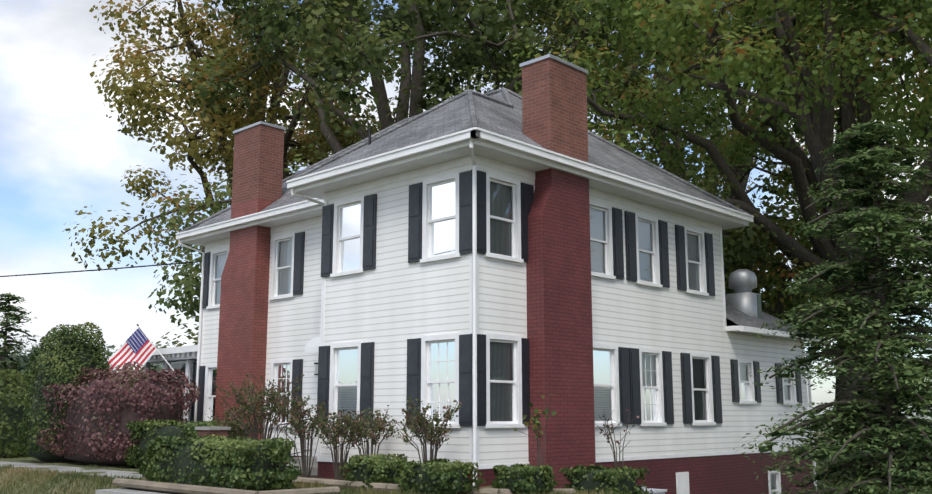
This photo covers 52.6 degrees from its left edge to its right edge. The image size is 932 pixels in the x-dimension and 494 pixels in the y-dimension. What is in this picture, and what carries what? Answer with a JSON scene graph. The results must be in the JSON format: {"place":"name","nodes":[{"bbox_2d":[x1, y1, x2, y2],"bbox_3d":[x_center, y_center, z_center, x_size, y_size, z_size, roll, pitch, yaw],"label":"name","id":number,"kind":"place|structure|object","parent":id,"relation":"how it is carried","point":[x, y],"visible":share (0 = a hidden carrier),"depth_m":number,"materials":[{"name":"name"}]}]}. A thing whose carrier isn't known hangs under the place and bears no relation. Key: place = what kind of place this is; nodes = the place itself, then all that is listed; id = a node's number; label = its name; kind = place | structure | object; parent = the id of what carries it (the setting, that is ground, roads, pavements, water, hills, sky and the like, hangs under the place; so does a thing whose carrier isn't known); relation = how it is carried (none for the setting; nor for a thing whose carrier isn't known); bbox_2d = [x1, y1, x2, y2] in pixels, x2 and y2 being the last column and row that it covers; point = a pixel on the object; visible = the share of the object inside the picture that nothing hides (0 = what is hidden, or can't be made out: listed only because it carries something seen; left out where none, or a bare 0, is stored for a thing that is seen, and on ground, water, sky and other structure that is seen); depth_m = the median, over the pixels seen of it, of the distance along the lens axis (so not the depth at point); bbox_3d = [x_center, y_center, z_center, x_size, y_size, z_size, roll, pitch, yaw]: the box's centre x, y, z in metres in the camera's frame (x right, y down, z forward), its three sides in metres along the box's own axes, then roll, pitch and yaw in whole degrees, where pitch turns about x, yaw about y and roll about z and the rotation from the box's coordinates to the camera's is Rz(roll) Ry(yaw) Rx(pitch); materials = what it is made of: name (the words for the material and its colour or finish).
{"place":"outdoors","nodes":[
{"label":"outdoors","id":0,"kind":"place"},
{"bbox_2d":[0,463,616,493],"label":"grass","id":1,"kind":"structure","parent":0,"point":[54,474],"depth_m":18.43,"materials":[{"name":"green plant"}]},
{"bbox_2d":[0,420,931,493],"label":"ground","id":2,"kind":"structure","parent":0,"point":[72,464],"depth_m":21.99,"materials":[{"name":"green plant"}]},
{"bbox_2d":[0,365,35,457],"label":"shrub","id":3,"kind":"object","parent":2,"relation":"on","point":[8,375],"depth_m":28.46,"materials":[{"name":"green plant"}]},
{"bbox_2d":[7,346,32,363],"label":"tree","id":4,"kind":"object","parent":2,"relation":"on","point":[11,354],"depth_m":109.22,"materials":[{"name":"green plant"}]},
{"bbox_2d":[0,292,40,422],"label":"tree","id":5,"kind":"object","parent":2,"relation":"on","point":[3,307],"depth_m":29.99,"materials":[{"name":"green plant"}]},
{"bbox_2d":[0,341,54,375],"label":"tree","id":6,"kind":"object","parent":2,"relation":"on","point":[23,360],"depth_m":104.40,"materials":[{"name":"green plant"}]},
{"bbox_2d":[16,322,112,462],"bbox_3d":[-11.050,4.023,26.297,2.696,3.885,2.384,-10,-14,43],"label":"columnar shrub","id":7,"kind":"object","parent":2,"relation":"on","point":[64,335],"depth_m":25.61,"materials":[{"name":"green plant"}]},
{"bbox_2d":[35,361,199,465],"bbox_3d":[-9.027,4.343,24.535,5.310,2.581,2.935,-10,-14,43],"label":"bush","id":8,"kind":"object","parent":2,"relation":"on","point":[125,375],"depth_m":23.45,"materials":[{"name":"purple plant"}]},
{"bbox_2d":[98,344,153,369],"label":"tree","id":9,"kind":"object","parent":2,"relation":"on","point":[111,347],"depth_m":111.18,"materials":[{"name":"green plant"}]},
{"bbox_2d":[0,426,317,493],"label":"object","id":10,"kind":"structure","parent":2,"relation":"on","point":[314,471],"depth_m":19.96,"materials":[{"name":"concrete"}]},
{"bbox_2d":[138,339,186,381],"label":"tree","id":11,"kind":"object","parent":2,"relation":"on","point":[156,368],"depth_m":109.41,"materials":[{"name":"green plant"}]},
{"bbox_2d":[123,419,253,466],"bbox_3d":[-6.509,4.563,21.757,4.257,1.178,1.212,-10,-14,43],"label":"hedge","id":12,"kind":"object","parent":2,"relation":"on","point":[138,427],"depth_m":22.01,"materials":[{"name":"green plant"}]},
{"bbox_2d":[205,406,263,438],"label":"twiggy shrub","id":13,"kind":"object","parent":2,"relation":"on","point":[236,424],"depth_m":20.22,"materials":[{"name":"green plant"}]},
{"bbox_2d":[140,144,328,367],"bbox_3d":[-5.673,2.357,31.461,9.978,11.480,10.699,-10,-14,43],"label":"tree","id":14,"kind":"object","parent":2,"relation":"on","point":[189,281],"depth_m":29.65,"materials":[{"name":"green plant"}]},
{"bbox_2d":[62,0,408,270],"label":"oak tree","id":15,"kind":"object","parent":2,"relation":"on","point":[132,92],"depth_m":37.67,"materials":[{"name":"green plant"}]},
{"bbox_2d":[215,198,272,439],"bbox_3d":[-5.660,2.482,23.844,1.550,7.300,0.440,-10,-14,43],"label":"chimney","id":16,"kind":"object","parent":2,"relation":"on","point":[243,321],"visible":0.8,"depth_m":23.71,"materials":[{"name":"red brick"}]},
{"bbox_2d":[212,371,318,439],"bbox_3d":[-4.077,3.588,19.105,2.390,2.152,1.790,-10,-14,43],"label":"twiggy shrub","id":17,"kind":"object","parent":2,"relation":"on","point":[258,398],"depth_m":19.09,"materials":[{"name":"green plant"}]},
{"bbox_2d":[271,395,338,477],"bbox_3d":[-3.152,3.700,18.368,1.427,1.670,1.404,-10,-14,43],"label":"twiggy shrub","id":18,"kind":"object","parent":2,"relation":"on","point":[300,403],"depth_m":18.25,"materials":[{"name":"green plant"}]},
{"bbox_2d":[279,475,332,489],"bbox_3d":[-3.260,4.388,17.558,9.600,0.020,5.150,-10,-14,43],"label":"mulch bed","id":19,"kind":"object","parent":2,"relation":"on","point":[311,476],"depth_m":18.87,"materials":[{"name":"soil"}]},
{"bbox_2d":[138,434,301,490],"bbox_3d":[-4.239,3.658,15.971,3.579,0.940,1.736,-10,-14,43],"label":"round hedge","id":20,"kind":"object","parent":19,"relation":"on","point":[242,449],"depth_m":15.14,"materials":[{"name":"green plant"}]},
{"bbox_2d":[338,453,408,487],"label":"hedge","id":21,"kind":"object","parent":19,"relation":"on","point":[379,466],"depth_m":15.81,"materials":[{"name":"green plant"}]},
{"bbox_2d":[311,407,374,479],"bbox_3d":[-2.274,3.711,17.657,1.151,1.396,1.117,-10,-14,43],"label":"twiggy shrub","id":22,"kind":"object","parent":2,"relation":"on","point":[327,433],"depth_m":17.56,"materials":[{"name":"green plant"}]},
{"bbox_2d":[112,477,574,493],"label":"landscape timbers","id":23,"kind":"object","parent":2,"relation":"on","point":[161,486],"visible":0.54,"depth_m":15.18,"materials":[{"name":"grey wood"}]},
{"bbox_2d":[336,405,398,455],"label":"twiggy shrub","id":24,"kind":"object","parent":2,"relation":"on","point":[378,425],"depth_m":17.13,"materials":[{"name":"green plant"}]},
{"bbox_2d":[198,58,587,437],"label":"brick chimney stacks","id":25,"kind":"object","parent":2,"relation":"on","point":[554,105],"visible":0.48,"depth_m":19.04,"materials":[{"name":"red brick"}]},
{"bbox_2d":[233,54,587,133],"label":"chimney caps","id":26,"kind":"object","parent":25,"relation":"on","point":[558,59],"visible":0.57,"depth_m":19.15,"materials":[{"name":"grey concrete"}]},
{"bbox_2d":[395,396,461,462],"bbox_3d":[-0.643,3.318,15.961,1.339,1.567,1.275,-10,-14,43],"label":"twiggy shrub","id":27,"kind":"object","parent":2,"relation":"on","point":[427,434],"depth_m":15.90,"materials":[{"name":"green plant"}]},
{"bbox_2d":[393,458,484,493],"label":"hedge","id":28,"kind":"object","parent":2,"relation":"on","point":[436,464],"depth_m":14.59,"materials":[{"name":"green plant"}]},
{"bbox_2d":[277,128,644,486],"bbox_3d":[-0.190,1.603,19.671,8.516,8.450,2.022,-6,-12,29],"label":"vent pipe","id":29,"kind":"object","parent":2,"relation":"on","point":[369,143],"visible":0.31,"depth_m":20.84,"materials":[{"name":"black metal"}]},
{"bbox_2d":[138,139,811,493],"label":"house trim","id":30,"kind":"structure","parent":2,"relation":"on","point":[485,154],"depth_m":19.77,"materials":[{"name":"white wood"}]},
{"bbox_2d":[0,261,201,276],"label":"wires","id":31,"kind":"object","parent":30,"relation":"attached to","point":[103,269],"visible":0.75,"depth_m":28.93,"materials":[{"name":"black metal"}]},
{"bbox_2d":[104,328,156,374],"bbox_3d":[-9.403,3.190,26.446,1.462,1.894,0.102,0,-10,0],"label":"us flag","id":32,"kind":"object","parent":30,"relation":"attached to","point":[138,347],"visible":0.69,"depth_m":26.49,"materials":[{"name":"fabric"}]},
{"bbox_2d":[136,324,317,374],"bbox_3d":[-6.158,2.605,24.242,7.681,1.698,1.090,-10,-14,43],"label":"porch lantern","id":33,"kind":"object","parent":30,"relation":"attached to","point":[184,370],"visible":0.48,"depth_m":26.38,"materials":[{"name":"black metal"}]},
{"bbox_2d":[315,364,317,373],"bbox_3d":[-3.379,2.805,21.631,0.120,0.220,0.120,-10,-14,43],"label":"lantern glass","id":34,"kind":"object","parent":33,"relation":"on","point":[316,368],"visible":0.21,"depth_m":21.59,"materials":[{"name":"white glass"}]},
{"bbox_2d":[196,170,471,425],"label":"window shutters","id":35,"kind":"object","parent":30,"relation":"attached to","point":[369,263],"visible":0.83,"depth_m":18.49,"materials":[{"name":"black wood"}]},
{"bbox_2d":[148,181,790,491],"bbox_3d":[-0.976,3.689,26.293,15.106,6.600,12.565,-10,-14,43],"label":"window glass","id":36,"kind":"object","parent":30,"relation":"attached to","point":[442,206],"visible":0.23,"depth_m":19.12,"materials":[{"name":"glass"}]},
{"bbox_2d":[338,386,610,420],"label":"window pane","id":37,"kind":"structure","parent":30,"relation":"attached to","point":[601,398],"depth_m":19.24,"materials":[{"name":"glass"}]},
{"bbox_2d":[170,181,789,493],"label":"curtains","id":38,"kind":"object","parent":30,"relation":"on","point":[498,359],"depth_m":20.09,"materials":[{"name":"fabric"}]},
{"bbox_2d":[179,88,817,335],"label":"roof shingles","id":39,"kind":"object","parent":30,"relation":"on","point":[498,111],"visible":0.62,"depth_m":20.61,"materials":[{"name":"grey"}]},
{"bbox_2d":[726,269,760,325],"bbox_3d":[7.501,1.415,25.460,0.740,1.620,0.740,-10,-14,43],"label":"exhaust fan","id":40,"kind":"object","parent":39,"relation":"on","point":[743,284],"visible":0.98,"depth_m":25.23},
{"bbox_2d":[757,294,761,317],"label":"fan curb","id":41,"kind":"structure","parent":39,"relation":"on","point":[759,308],"depth_m":25.35,"materials":[{"name":"grey metal"}]},
{"bbox_2d":[470,169,802,425],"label":"window shutters","id":42,"kind":"object","parent":30,"relation":"attached to","point":[629,380],"visible":0.73,"depth_m":20.37,"materials":[{"name":"black wood"}]},
{"bbox_2d":[176,127,824,490],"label":"gutters and downspouts","id":43,"kind":"object","parent":2,"relation":"on","point":[477,133],"visible":0.77,"depth_m":18.87,"materials":[{"name":"white metal"}]},
{"bbox_2d":[491,463,557,493],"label":"hedge","id":44,"kind":"object","parent":2,"relation":"on","point":[527,472],"depth_m":14.62,"materials":[{"name":"green plant"}]},
{"bbox_2d":[513,392,556,466],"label":"shrub","id":45,"kind":"object","parent":2,"relation":"on","point":[536,411],"depth_m":16.20,"materials":[{"name":"green plant"}]},
{"bbox_2d":[277,451,812,493],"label":"foundation","id":46,"kind":"object","parent":2,"relation":"on","point":[727,474],"visible":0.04,"depth_m":21.99,"materials":[{"name":"red brick"}]},
{"bbox_2d":[526,168,595,488],"bbox_3d":[1.812,1.921,18.104,0.440,7.370,1.500,-10,-14,43],"label":"chimney","id":47,"kind":"object","parent":2,"relation":"on","point":[559,304],"visible":0.76,"depth_m":17.92,"materials":[{"name":"red brick"}]},
{"bbox_2d":[393,0,759,176],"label":"oak tree","id":48,"kind":"object","parent":2,"relation":"on","point":[478,53],"depth_m":35.28,"materials":[{"name":"green plant"}]},
{"bbox_2d":[164,0,669,159],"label":"oak tree","id":49,"kind":"object","parent":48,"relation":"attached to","point":[390,20],"depth_m":32.61,"materials":[{"name":"green plant"}]},
{"bbox_2d":[559,464,652,493],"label":"hedge","id":50,"kind":"object","parent":2,"relation":"on","point":[608,474],"depth_m":15.76,"materials":[{"name":"green plant"}]},
{"bbox_2d":[592,409,638,467],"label":"shrub","id":51,"kind":"object","parent":2,"relation":"on","point":[615,456],"depth_m":17.44,"materials":[{"name":"plant"}]},
{"bbox_2d":[639,487,666,493],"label":"utility boxes","id":52,"kind":"object","parent":2,"relation":"on","point":[659,491],"visible":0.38,"depth_m":16.33,"materials":[{"name":"white metal"}]},
{"bbox_2d":[527,0,869,260],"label":"oak tree","id":53,"kind":"object","parent":2,"relation":"on","point":[612,95],"depth_m":41.80,"materials":[{"name":"green plant"}]},
{"bbox_2d":[511,0,931,481],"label":"oak tree","id":54,"kind":"object","parent":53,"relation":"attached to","point":[623,23],"depth_m":29.09,"materials":[{"name":"green plant"}]},
{"bbox_2d":[745,0,931,302],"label":"tree","id":55,"kind":"object","parent":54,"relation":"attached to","point":[884,72],"depth_m":21.58,"materials":[{"name":"green plant"}]},
{"bbox_2d":[611,0,931,486],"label":"tree","id":56,"kind":"object","parent":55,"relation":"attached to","point":[667,19],"depth_m":23.98,"materials":[{"name":"green plant"}]},
{"bbox_2d":[639,136,795,315],"bbox_3d":[4.921,2.093,30.312,10.300,11.607,11.461,-10,-14,43],"label":"tree","id":57,"kind":"object","parent":2,"relation":"on","point":[746,234],"depth_m":28.80,"materials":[{"name":"green plant"}]},
{"bbox_2d":[688,166,835,346],"bbox_3d":[10.070,2.720,35.493,9.935,12.189,10.823,-10,-14,43],"label":"tree","id":58,"kind":"object","parent":2,"relation":"on","point":[763,280],"depth_m":34.56,"materials":[{"name":"green plant"}]},
{"bbox_2d":[683,110,916,362],"bbox_3d":[10.777,1.982,33.153,10.016,14.826,9.898,-10,-14,43],"label":"maple tree","id":59,"kind":"object","parent":2,"relation":"on","point":[776,271],"depth_m":31.12,"materials":[{"name":"green plant"}]},
{"bbox_2d":[733,119,931,493],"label":"conifer tree","id":60,"kind":"object","parent":2,"relation":"on","point":[870,163],"depth_m":17.23,"materials":[{"name":"green plant"}]},
{"bbox_2d":[0,0,931,419],"label":"sky","id":61,"kind":"structure","parent":0,"point":[61,154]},
{"bbox_2d":[202,164,808,463],"bbox_3d":[0.649,4.103,25.230,11.500,8.600,13.500,-10,-14,43],"label":"house siding","id":62,"kind":"object","parent":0,"point":[392,303],"visible":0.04,"depth_m":19.65,"materials":[{"name":"white wood"}]}
]}

